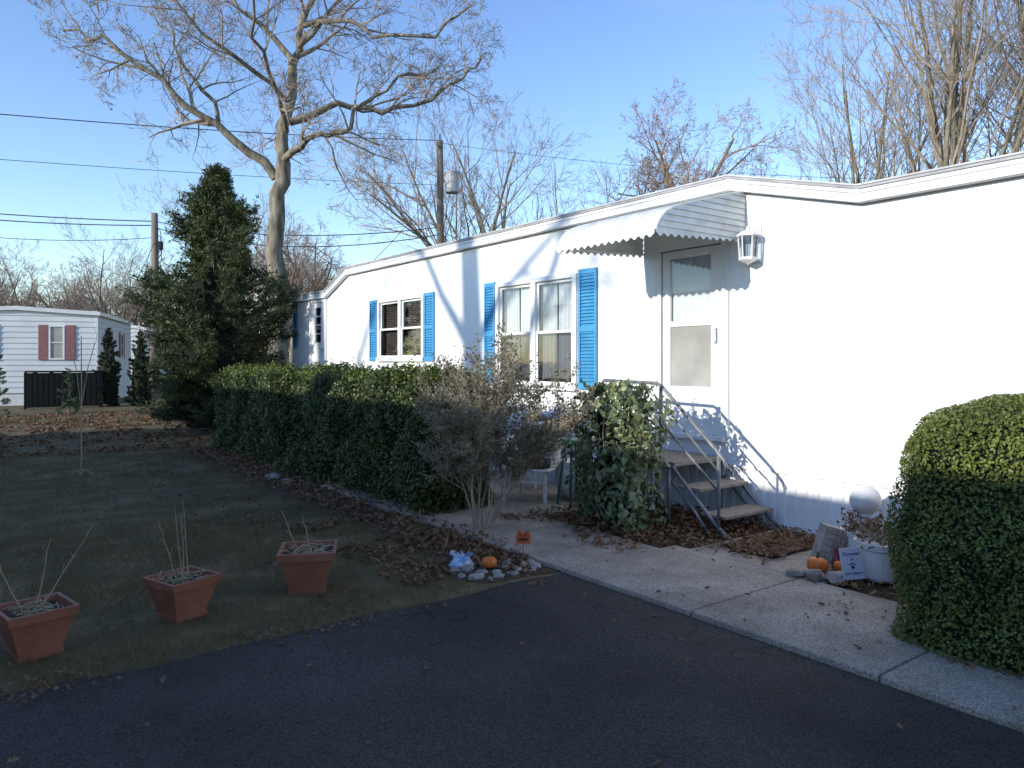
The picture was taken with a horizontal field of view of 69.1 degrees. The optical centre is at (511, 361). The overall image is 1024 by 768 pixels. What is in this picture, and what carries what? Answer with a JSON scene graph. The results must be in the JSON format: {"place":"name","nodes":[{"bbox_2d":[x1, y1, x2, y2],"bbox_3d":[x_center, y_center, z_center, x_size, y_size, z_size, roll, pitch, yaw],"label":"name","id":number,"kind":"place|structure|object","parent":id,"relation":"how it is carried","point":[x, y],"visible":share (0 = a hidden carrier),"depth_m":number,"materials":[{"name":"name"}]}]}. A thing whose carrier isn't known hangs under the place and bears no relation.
{"place":"outdoors","nodes":[
{"label":"outdoors","id":0,"kind":"place"},
{"bbox_2d":[0,393,1022,732],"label":"ground","id":1,"kind":"structure","parent":0,"point":[138,623],"depth_m":6.22,"materials":[{"name":"green plant"}]},
{"bbox_2d":[0,354,11,415],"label":"young conifer","id":2,"kind":"object","parent":1,"relation":"on","point":[6,400],"visible":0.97,"depth_m":21.97,"materials":[{"name":"green plant"}]},
{"bbox_2d":[0,290,46,307],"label":"bare tree","id":3,"kind":"object","parent":1,"relation":"on","point":[24,304],"visible":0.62,"depth_m":49.03,"materials":[{"name":"brown plant"}]},
{"bbox_2d":[0,252,67,308],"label":"bare tree","id":4,"kind":"object","parent":1,"relation":"on","point":[9,288],"visible":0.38,"depth_m":51.30,"materials":[{"name":"brown plant"}]},
{"bbox_2d":[0,523,93,663],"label":"flower pot","id":5,"kind":"object","parent":1,"relation":"on","point":[31,628],"visible":1,"depth_m":4.01,"materials":[{"name":"ceramic"}]},
{"bbox_2d":[9,263,104,310],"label":"bare tree","id":6,"kind":"object","parent":1,"relation":"on","point":[50,305],"visible":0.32,"depth_m":56.38,"materials":[{"name":"brown plant"}]},
{"bbox_2d":[0,238,116,309],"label":"bare tree","id":7,"kind":"object","parent":1,"relation":"on","point":[19,279],"visible":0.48,"depth_m":62.33,"materials":[{"name":"brown plant"}]},
{"bbox_2d":[24,370,102,408],"bbox_3d":[-15.248,0.965,25.334,2.310,1.270,0.350,0,0,-37],"label":"fence","id":8,"kind":"object","parent":1,"relation":"on","point":[40,390],"visible":0.78,"depth_m":25.12,"materials":[{"name":"black wood"}]},
{"bbox_2d":[0,306,132,405],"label":"mobile home","id":9,"kind":"object","parent":1,"relation":"on","point":[33,338],"visible":0.65,"depth_m":27.09,"materials":[{"name":"metal"}]},
{"bbox_2d":[49,325,64,359],"bbox_3d":[-16.597,-0.675,27.121,0.500,1.250,0.040,0,0,-19],"label":"window","id":10,"kind":"structure","parent":9,"relation":"in","point":[56,332],"depth_m":27.13,"materials":[{"name":"white glass"}]},
{"bbox_2d":[121,333,123,357],"bbox_3d":[-16.944,-0.675,32.325,0.040,1.050,0.600,0,0,-19],"label":"window","id":11,"kind":"structure","parent":9,"relation":"in","point":[122,335],"depth_m":32.47,"materials":[{"name":"grey"}]},
{"bbox_2d":[55,367,79,413],"bbox_3d":[-13.678,0.929,22.976,0.736,1.490,0.819,0,0,-37],"label":"young conifer","id":12,"kind":"object","parent":1,"relation":"on","point":[74,401],"visible":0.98,"depth_m":22.95,"materials":[{"name":"green plant"}]},
{"bbox_2d":[36,262,118,311],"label":"bare tree","id":13,"kind":"object","parent":1,"relation":"on","point":[70,290],"visible":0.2,"depth_m":62.08,"materials":[{"name":"brown plant"}]},
{"bbox_2d":[67,328,96,475],"bbox_3d":[-5.950,0.574,10.340,0.412,2.052,0.206,0,0,-10],"label":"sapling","id":14,"kind":"object","parent":1,"relation":"on","point":[81,471],"visible":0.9,"depth_m":10.28,"materials":[{"name":"plant"}]},
{"bbox_2d":[23,253,168,318],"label":"bare tree","id":15,"kind":"object","parent":1,"relation":"on","point":[97,285],"visible":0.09,"depth_m":69.13,"materials":[{"name":"brown plant"}]},
{"bbox_2d":[91,327,121,406],"bbox_3d":[-14.403,0.263,26.413,1.017,2.962,1.173,0,0,-37],"label":"arborvitae","id":16,"kind":"object","parent":1,"relation":"on","point":[108,363],"visible":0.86,"depth_m":26.22,"materials":[{"name":"green plant"}]},
{"bbox_2d":[51,215,186,326],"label":"bare tree","id":17,"kind":"object","parent":1,"relation":"on","point":[100,308],"visible":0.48,"depth_m":52.08,"materials":[{"name":"brown plant"}]},
{"bbox_2d":[124,330,154,405],"bbox_3d":[-13.312,0.304,26.623,1.110,2.858,1.051,0,0,-37],"label":"arborvitae","id":18,"kind":"object","parent":1,"relation":"on","point":[140,392],"visible":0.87,"depth_m":26.45,"materials":[{"name":"green plant"}]},
{"bbox_2d":[101,252,182,327],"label":"bare tree","id":19,"kind":"object","parent":1,"relation":"on","point":[120,313],"visible":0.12,"depth_m":57.58,"materials":[{"name":"brown plant"}]},
{"bbox_2d":[130,325,172,390],"bbox_3d":[-21.744,-0.250,41.734,4.440,3.700,9.220,0,0,-13],"label":"mobile home","id":20,"kind":"object","parent":1,"relation":"on","point":[134,329],"depth_m":37.72,"materials":[{"name":"metal"}]},
{"bbox_2d":[132,390,172,414],"bbox_3d":[-9.231,1.090,23.506,4.586,1.892,4.136,0,0,16],"label":"spreading juniper","id":21,"kind":"object","parent":1,"relation":"on","point":[159,401],"visible":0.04,"depth_m":22.58,"materials":[{"name":"green plant"}]},
{"bbox_2d":[150,213,162,393],"bbox_3d":[-17.570,-2.850,36.760,0.626,8.902,0.434,0,0,-19],"label":"utility pole","id":22,"kind":"object","parent":1,"relation":"on","point":[156,248],"visible":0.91,"depth_m":36.61,"materials":[{"name":"black wood"}]},
{"bbox_2d":[0,237,144,240],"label":"power line","id":23,"kind":"object","parent":22,"relation":"attached to","point":[75,240],"visible":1,"depth_m":36.34,"materials":[{"name":"black"}]},
{"bbox_2d":[0,213,150,221],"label":"power line","id":24,"kind":"object","parent":22,"relation":"attached to","point":[74,218],"visible":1,"depth_m":36.32,"materials":[{"name":"black"}]},
{"bbox_2d":[0,220,150,225],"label":"power line","id":25,"kind":"object","parent":22,"relation":"attached to","point":[75,224],"visible":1,"depth_m":36.34,"materials":[{"name":"black"}]},
{"bbox_2d":[115,243,153,310],"bbox_3d":[-16.682,-3.949,33.091,0.030,3.927,7.553,0,0,-15],"label":"power line","id":26,"kind":"object","parent":22,"relation":"attached to","point":[138,276],"visible":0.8,"depth_m":33.07,"materials":[{"name":"black"}]},
{"bbox_2d":[157,228,436,246],"bbox_3d":[-10.283,-5.775,33.371,16.208,1.689,0.040,0,0,25],"label":"power line","id":27,"kind":"object","parent":22,"relation":"attached to","point":[344,245],"visible":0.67,"depth_m":31.82,"materials":[{"name":"black"}]},
{"bbox_2d":[157,221,436,235],"bbox_3d":[-10.283,-6.134,33.371,16.206,1.571,0.040,0,0,25],"label":"power line","id":28,"kind":"object","parent":22,"relation":"attached to","point":[344,234],"visible":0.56,"depth_m":31.81,"materials":[{"name":"black"}]},
{"bbox_2d":[142,503,221,623],"bbox_3d":[-2.074,1.244,4.671,0.344,0.713,0.340,0,0,33],"label":"flower pot","id":29,"kind":"object","parent":1,"relation":"on","point":[178,595],"visible":1,"depth_m":4.60,"materials":[{"name":"ceramic"}]},
{"bbox_2d":[115,162,301,432],"bbox_3d":[-6.598,-1.421,16.549,4.198,6.048,3.927,0,0,-37],"label":"conifer","id":30,"kind":"object","parent":1,"relation":"on","point":[213,329],"visible":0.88,"depth_m":15.98,"materials":[{"name":"green plant"}]},
{"bbox_2d":[114,173,335,347],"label":"bare tree","id":31,"kind":"object","parent":1,"relation":"on","point":[181,192],"visible":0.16,"depth_m":46.73,"materials":[{"name":"brown plant"}]},
{"bbox_2d":[141,212,348,364],"bbox_3d":[-12.085,-2.789,38.463,13.316,9.989,8.372,0,0,-44],"label":"bare tree","id":32,"kind":"object","parent":1,"relation":"on","point":[297,280],"visible":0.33,"depth_m":37.88,"materials":[{"name":"brown plant"}]},
{"bbox_2d":[27,0,504,367],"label":"oak tree","id":33,"kind":"object","parent":1,"relation":"on","point":[280,174],"visible":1,"depth_m":23.65,"materials":[{"name":"brown plant"}]},
{"bbox_2d":[249,204,349,353],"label":"bare tree","id":34,"kind":"object","parent":1,"relation":"on","point":[287,258],"visible":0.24,"depth_m":47.52,"materials":[{"name":"brown plant"}]},
{"bbox_2d":[276,510,337,595],"bbox_3d":[-1.427,1.319,5.215,0.392,0.562,0.400,0,0,-11],"label":"flower pot","id":35,"kind":"object","parent":1,"relation":"on","point":[305,565],"visible":1,"depth_m":5.08,"materials":[{"name":"ceramic"}]},
{"bbox_2d":[208,354,504,514],"bbox_3d":[-2.849,0.770,10.962,1.450,1.714,8.078,0,0,-37],"label":"hedge","id":36,"kind":"object","parent":1,"relation":"on","point":[357,428],"visible":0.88,"depth_m":9.22,"materials":[{"name":"green plant"}]},
{"bbox_2d":[437,134,459,243],"bbox_3d":[-2.625,-3.775,29.918,0.984,10.751,0.980,0,0,18],"label":"utility pole","id":37,"kind":"object","parent":1,"relation":"on","point":[451,179],"visible":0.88,"depth_m":29.89,"materials":[{"name":"wood"}]},
{"bbox_2d":[0,159,429,184],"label":"power line","id":38,"kind":"object","parent":37,"relation":"attached to","point":[193,172],"visible":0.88,"depth_m":24.10,"materials":[{"name":"black"}]},
{"bbox_2d":[0,114,436,140],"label":"power line","id":39,"kind":"object","parent":37,"relation":"attached to","point":[187,128],"visible":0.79,"depth_m":23.96,"materials":[{"name":"black"}]},
{"bbox_2d":[374,182,438,259],"bbox_3d":[-3.161,-4.650,23.400,0.020,5.319,13.235,0,0,2],"label":"power line","id":40,"kind":"object","parent":37,"relation":"attached to","point":[405,226],"visible":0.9,"depth_m":22.35,"materials":[{"name":"black"}]},
{"bbox_2d":[443,143,864,178],"bbox_3d":[9.784,-7.698,28.371,25.602,2.220,0.016,0,0,7],"label":"power line","id":41,"kind":"object","parent":37,"relation":"attached to","point":[655,167],"visible":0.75,"depth_m":29.01,"materials":[{"name":"black"}]},
{"bbox_2d":[301,73,675,254],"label":"bare tree","id":42,"kind":"object","parent":1,"relation":"on","point":[405,220],"visible":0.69,"depth_m":40.56,"materials":[{"name":"brown plant"}]},
{"bbox_2d":[0,410,1023,764],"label":"fallen leaves","id":43,"kind":"object","parent":1,"relation":"on","point":[436,536],"visible":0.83,"depth_m":6.93,"materials":[{"name":"brown plant"}]},
{"bbox_2d":[516,530,529,556],"bbox_3d":[0.090,1.475,5.948,0.116,0.250,0.019,0,0,0],"label":"garden sign","id":44,"kind":"object","parent":1,"relation":"on","point":[522,538],"visible":0.97,"depth_m":5.95,"materials":[{"name":"orange paint"}]},
{"bbox_2d":[162,446,908,604],"bbox_3d":[-0.153,1.591,7.773,3.393,0.007,16.656,0,0,-37],"label":"soil bed","id":45,"kind":"object","parent":1,"relation":"on","point":[866,589],"visible":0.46,"depth_m":7.05,"materials":[{"name":"brown soil"}]},
{"bbox_2d":[265,473,281,480],"bbox_3d":[-3.191,1.556,9.965,0.194,0.119,0.230,0,0,-37],"label":"stone","id":46,"kind":"object","parent":45,"relation":"on","point":[273,475],"visible":0.83,"depth_m":9.91,"materials":[{"name":"grey stone"}]},
{"bbox_2d":[280,478,295,484],"bbox_3d":[-2.915,1.569,9.673,0.211,0.087,0.198,0,0,-11],"label":"stone","id":47,"kind":"object","parent":45,"relation":"on","point":[286,481],"visible":0.58,"depth_m":9.60,"materials":[{"name":"grey stone"}]},
{"bbox_2d":[448,567,460,574],"bbox_3d":[-0.435,1.582,5.603,0.106,0.050,0.098,0,0,-37],"label":"stone","id":48,"kind":"object","parent":45,"relation":"on","point":[453,569],"visible":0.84,"depth_m":5.57,"materials":[{"name":"grey stone"}]},
{"bbox_2d":[457,572,464,579],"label":"stone","id":49,"kind":"object","parent":45,"relation":"on","point":[459,576],"visible":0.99,"depth_m":5.46,"materials":[{"name":"grey stone"}]},
{"bbox_2d":[449,550,473,569],"bbox_3d":[-0.390,1.538,5.747,0.203,0.124,0.198,0,0,-37],"label":"garden ornament","id":50,"kind":"object","parent":45,"relation":"on","point":[459,559],"visible":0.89,"depth_m":5.71,"materials":[{"name":"blue ceramic"}]},
{"bbox_2d":[461,564,474,572],"bbox_3d":[-0.338,1.577,5.633,0.112,0.066,0.102,0,0,-37],"label":"stone","id":51,"kind":"object","parent":45,"relation":"on","point":[465,568],"visible":0.94,"depth_m":5.60,"materials":[{"name":"grey stone"}]},
{"bbox_2d":[468,573,484,579],"bbox_3d":[-0.260,1.581,5.443,0.123,0.054,0.071,0,0,-14],"label":"stone","id":52,"kind":"object","parent":45,"relation":"on","point":[474,576],"visible":0.94,"depth_m":5.43,"materials":[{"name":"grey stone"}]},
{"bbox_2d":[475,569,487,573],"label":"stone","id":53,"kind":"object","parent":45,"relation":"on","point":[481,571],"visible":0.59,"depth_m":5.54,"materials":[{"name":"grey stone"}]},
{"bbox_2d":[481,552,496,567],"bbox_3d":[-0.178,1.525,5.705,0.119,0.118,0.119,0,0,-37],"label":"pumpkin","id":54,"kind":"object","parent":45,"relation":"on","point":[489,561],"visible":1,"depth_m":5.67,"materials":[{"name":"orange"}]},
{"bbox_2d":[492,569,501,573],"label":"stone","id":55,"kind":"object","parent":45,"relation":"on","point":[497,571],"visible":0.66,"depth_m":5.57,"materials":[{"name":"grey stone"}]},
{"bbox_2d":[493,573,504,577],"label":"stone","id":56,"kind":"object","parent":45,"relation":"on","point":[495,575],"visible":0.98,"depth_m":5.47,"materials":[{"name":"grey stone"}]},
{"bbox_2d":[408,319,599,528],"bbox_3d":[-0.023,0.621,6.887,1.903,1.971,1.741,0,0,-1],"label":"shrub","id":57,"kind":"object","parent":45,"relation":"on","point":[470,419],"visible":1,"depth_m":6.73,"materials":[{"name":"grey plant"}]},
{"bbox_2d":[506,570,518,575],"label":"stone","id":58,"kind":"object","parent":45,"relation":"on","point":[514,573],"visible":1,"depth_m":5.53,"materials":[{"name":"grey stone"}]},
{"bbox_2d":[513,566,521,571],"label":"stone","id":59,"kind":"object","parent":45,"relation":"on","point":[518,568],"visible":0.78,"depth_m":5.64,"materials":[{"name":"grey stone"}]},
{"bbox_2d":[526,558,535,564],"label":"stone","id":60,"kind":"object","parent":45,"relation":"on","point":[529,561],"visible":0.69,"depth_m":5.84,"materials":[{"name":"white stone"}]},
{"bbox_2d":[528,566,535,571],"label":"stone","id":61,"kind":"object","parent":45,"relation":"on","point":[533,569],"visible":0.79,"depth_m":5.64,"materials":[{"name":"grey stone"}]},
{"bbox_2d":[530,562,540,567],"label":"stone","id":62,"kind":"object","parent":45,"relation":"on","point":[536,564],"visible":0.81,"depth_m":5.73,"materials":[{"name":"grey stone"}]},
{"bbox_2d":[561,377,674,534],"bbox_3d":[1.024,0.882,7.122,0.818,1.451,1.168,0,0,-37],"label":"ivy bush","id":63,"kind":"object","parent":45,"relation":"on","point":[623,444],"visible":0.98,"depth_m":6.89,"materials":[{"name":"green plant"}]},
{"bbox_2d":[825,571,847,584],"bbox_3d":[2.335,1.538,5.301,0.227,0.079,0.155,0,0,-37],"label":"stone","id":64,"kind":"object","parent":45,"relation":"on","point":[833,577],"visible":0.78,"depth_m":5.25,"materials":[{"name":"grey stone"}]},
{"bbox_2d":[839,547,865,582],"bbox_3d":[2.405,1.448,5.263,0.172,0.263,0.045,0,0,3],"label":"garden sign","id":65,"kind":"object","parent":45,"relation":"on","point":[851,560],"visible":0.99,"depth_m":5.26,"materials":[{"name":"grey paint"}]},
{"bbox_2d":[848,518,903,583],"bbox_3d":[2.675,1.357,5.362,0.414,0.415,0.441,0,0,5],"label":"planter","id":66,"kind":"object","parent":45,"relation":"on","point":[874,553],"visible":0.65,"depth_m":5.27,"materials":[{"name":"white plastic"}]},
{"bbox_2d":[882,392,1023,676],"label":"hedge","id":67,"kind":"object","parent":45,"relation":"on","point":[957,559],"visible":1,"depth_m":3.91,"materials":[{"name":"green plant"}]},
{"bbox_2d":[289,151,1023,534],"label":"mobile home","id":68,"kind":"object","parent":1,"relation":"on","point":[807,355],"visible":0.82,"depth_m":7.14,"materials":[{"name":"white metal"}]},
{"bbox_2d":[309,298,326,367],"bbox_3d":[-4.193,-0.310,16.020,0.115,2.020,0.900,0,0,-37],"label":"door","id":69,"kind":"structure","parent":68,"relation":"in","point":[317,351],"depth_m":16.06,"materials":[{"name":"white metal"}]},
{"bbox_2d":[376,294,424,361],"bbox_3d":[-1.935,-0.560,13.088,0.170,1.140,1.720,0,0,-37],"label":"window","id":70,"kind":"structure","parent":68,"relation":"in","point":[400,301],"depth_m":13.06,"materials":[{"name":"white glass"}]},
{"bbox_2d":[495,272,577,390],"bbox_3d":[0.326,-0.370,10.053,0.169,1.500,1.770,0,0,-37],"label":"window","id":71,"kind":"structure","parent":68,"relation":"in","point":[539,332],"depth_m":9.98,"materials":[{"name":"white glass"}]},
{"bbox_2d":[655,236,729,441],"bbox_3d":[1.902,-0.220,7.891,0.138,2.080,0.980,0,0,-37],"label":"door","id":72,"kind":"structure","parent":68,"relation":"in","point":[692,286],"depth_m":7.85,"materials":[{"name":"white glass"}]},
{"bbox_2d":[515,74,802,224],"bbox_3d":[7.234,-4.496,29.950,11.627,13.874,18.495,0,0,-37],"label":"bare tree","id":73,"kind":"object","parent":1,"relation":"on","point":[667,179],"visible":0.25,"depth_m":28.13,"materials":[{"name":"brown plant"}]},
{"bbox_2d":[320,470,1023,732],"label":"walkway","id":74,"kind":"structure","parent":1,"relation":"on","point":[779,605],"depth_m":4.92,"materials":[{"name":"grey concrete"}]},
{"bbox_2d":[476,466,492,493],"bbox_3d":[-0.393,1.361,8.802,0.375,0.418,0.392,0,0,-13],"label":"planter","id":75,"kind":"object","parent":74,"relation":"on","point":[487,479],"visible":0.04,"depth_m":8.71,"materials":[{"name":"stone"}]},
{"bbox_2d":[499,422,561,502],"bbox_3d":[0.251,1.148,8.595,0.732,0.848,0.680,0,0,24],"label":"wicker chair","id":76,"kind":"object","parent":74,"relation":"on","point":[543,470],"visible":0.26,"depth_m":8.32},
{"bbox_2d":[513,439,560,488],"bbox_3d":[0.308,1.275,9.459,0.440,0.590,0.500,0,0,-37],"label":"side table","id":77,"kind":"object","parent":74,"relation":"on","point":[534,486],"visible":0.07,"depth_m":9.18,"materials":[{"name":"white wood"}]},
{"bbox_2d":[528,413,547,426],"bbox_3d":[0.343,0.816,9.414,0.278,0.328,0.250,0,0,-18],"label":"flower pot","id":78,"kind":"object","parent":77,"relation":"on","point":[540,419],"visible":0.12,"depth_m":9.40,"materials":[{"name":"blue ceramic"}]},
{"bbox_2d":[556,438,587,507],"bbox_3d":[0.668,1.211,8.106,0.295,0.722,0.300,0,0,-27],"label":"stool","id":79,"kind":"object","parent":74,"relation":"on","point":[560,478],"visible":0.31,"depth_m":8.13,"materials":[{"name":"green paint"}]},
{"bbox_2d":[555,458,595,500],"bbox_3d":[0.773,1.355,8.534,0.560,0.430,0.560,0,0,-37],"label":"round planter","id":80,"kind":"object","parent":74,"relation":"on","point":[564,491],"visible":0.19,"depth_m":8.36,"materials":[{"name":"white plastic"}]},
{"bbox_2d":[602,379,787,540],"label":"entry steps","id":81,"kind":"structure","parent":74,"relation":"on","point":[681,458],"depth_m":6.98,"materials":[{"name":"grey paint"}]},
{"bbox_2d":[718,529,815,556],"bbox_3d":[2.276,1.548,6.364,0.965,0.022,0.552,0,0,-37],"label":"pile","id":82,"kind":"object","parent":74,"relation":"on","point":[761,540],"visible":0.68,"depth_m":6.32,"materials":[{"name":"brown plant"}]},
{"bbox_2d":[786,568,805,576],"bbox_3d":[2.068,1.546,5.420,0.141,0.058,0.102,0,0,20],"label":"stone","id":83,"kind":"object","parent":74,"relation":"on","point":[795,572],"visible":1,"depth_m":5.39,"materials":[{"name":"grey stone"}]},
{"bbox_2d":[803,569,826,581],"bbox_3d":[2.177,1.532,5.343,0.143,0.087,0.136,0,0,-12],"label":"stone","id":84,"kind":"object","parent":74,"relation":"on","point":[817,575],"visible":0.97,"depth_m":5.29,"materials":[{"name":"grey stone"}]},
{"bbox_2d":[807,552,828,571],"bbox_3d":[2.247,1.482,5.479,0.155,0.152,0.154,0,0,-37],"label":"pumpkin","id":85,"kind":"object","parent":74,"relation":"on","point":[820,563],"visible":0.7,"depth_m":5.44,"materials":[{"name":"orange"}]},
{"bbox_2d":[810,522,847,559],"bbox_3d":[2.494,1.436,5.840,0.252,0.318,0.148,0,0,1],"label":"garden plaque","id":86,"kind":"object","parent":74,"relation":"on","point":[828,538],"visible":0.81,"depth_m":5.77,"materials":[{"name":"stone"}]},
{"bbox_2d":[826,555,832,562],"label":"stone","id":87,"kind":"object","parent":74,"relation":"on","point":[829,559],"visible":0.35,"depth_m":5.76,"materials":[{"name":"grey stone"}]},
{"bbox_2d":[831,546,839,568],"bbox_3d":[2.457,1.480,5.623,0.080,0.170,0.078,0,0,-37],"label":"garden figurine","id":88,"kind":"object","parent":74,"relation":"on","point":[836,556],"visible":0.66,"depth_m":5.61,"materials":[{"name":"red ceramic"}]},
{"bbox_2d":[833,560,841,570],"bbox_3d":[2.442,1.511,5.537,0.100,0.098,0.099,0,0,-37],"label":"pumpkin","id":89,"kind":"object","parent":74,"relation":"on","point":[837,565],"visible":0.59,"depth_m":5.51,"materials":[{"name":"orange"}]},
{"bbox_2d":[836,507,890,547],"bbox_3d":[2.750,1.360,5.824,0.341,0.410,0.431,0,0,2],"label":"plant","id":90,"kind":"object","parent":74,"relation":"on","point":[850,542],"visible":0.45,"depth_m":5.80,"materials":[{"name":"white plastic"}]},
{"bbox_2d":[849,485,881,521],"bbox_3d":[2.826,1.276,5.948,0.236,0.568,0.236,0,0,-37],"label":"globe light","id":91,"kind":"object","parent":74,"relation":"on","point":[865,501],"visible":0.96,"depth_m":5.87,"materials":[{"name":"white glass"}]},
{"bbox_2d":[754,0,1015,183],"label":"bare tree","id":92,"kind":"object","parent":1,"relation":"on","point":[879,172],"visible":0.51,"depth_m":30.50,"materials":[{"name":"brown plant"}]},
{"bbox_2d":[774,0,1023,172],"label":"bare tree","id":93,"kind":"object","parent":1,"relation":"on","point":[953,118],"visible":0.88,"depth_m":23.69,"materials":[{"name":"brown plant"}]},
{"bbox_2d":[857,0,1023,174],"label":"bare tree","id":94,"kind":"object","parent":1,"relation":"on","point":[1000,79],"visible":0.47,"depth_m":24.08,"materials":[{"name":"brown plant"}]},
{"bbox_2d":[0,573,1023,767],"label":"driveway","id":95,"kind":"structure","parent":0,"point":[625,690],"depth_m":3.45,"materials":[{"name":"black asphalt"}]},
{"bbox_2d":[0,0,1023,347],"label":"sky","id":96,"kind":"structure","parent":0,"point":[586,62],"materials":[{"name":"blue"}]}
]}

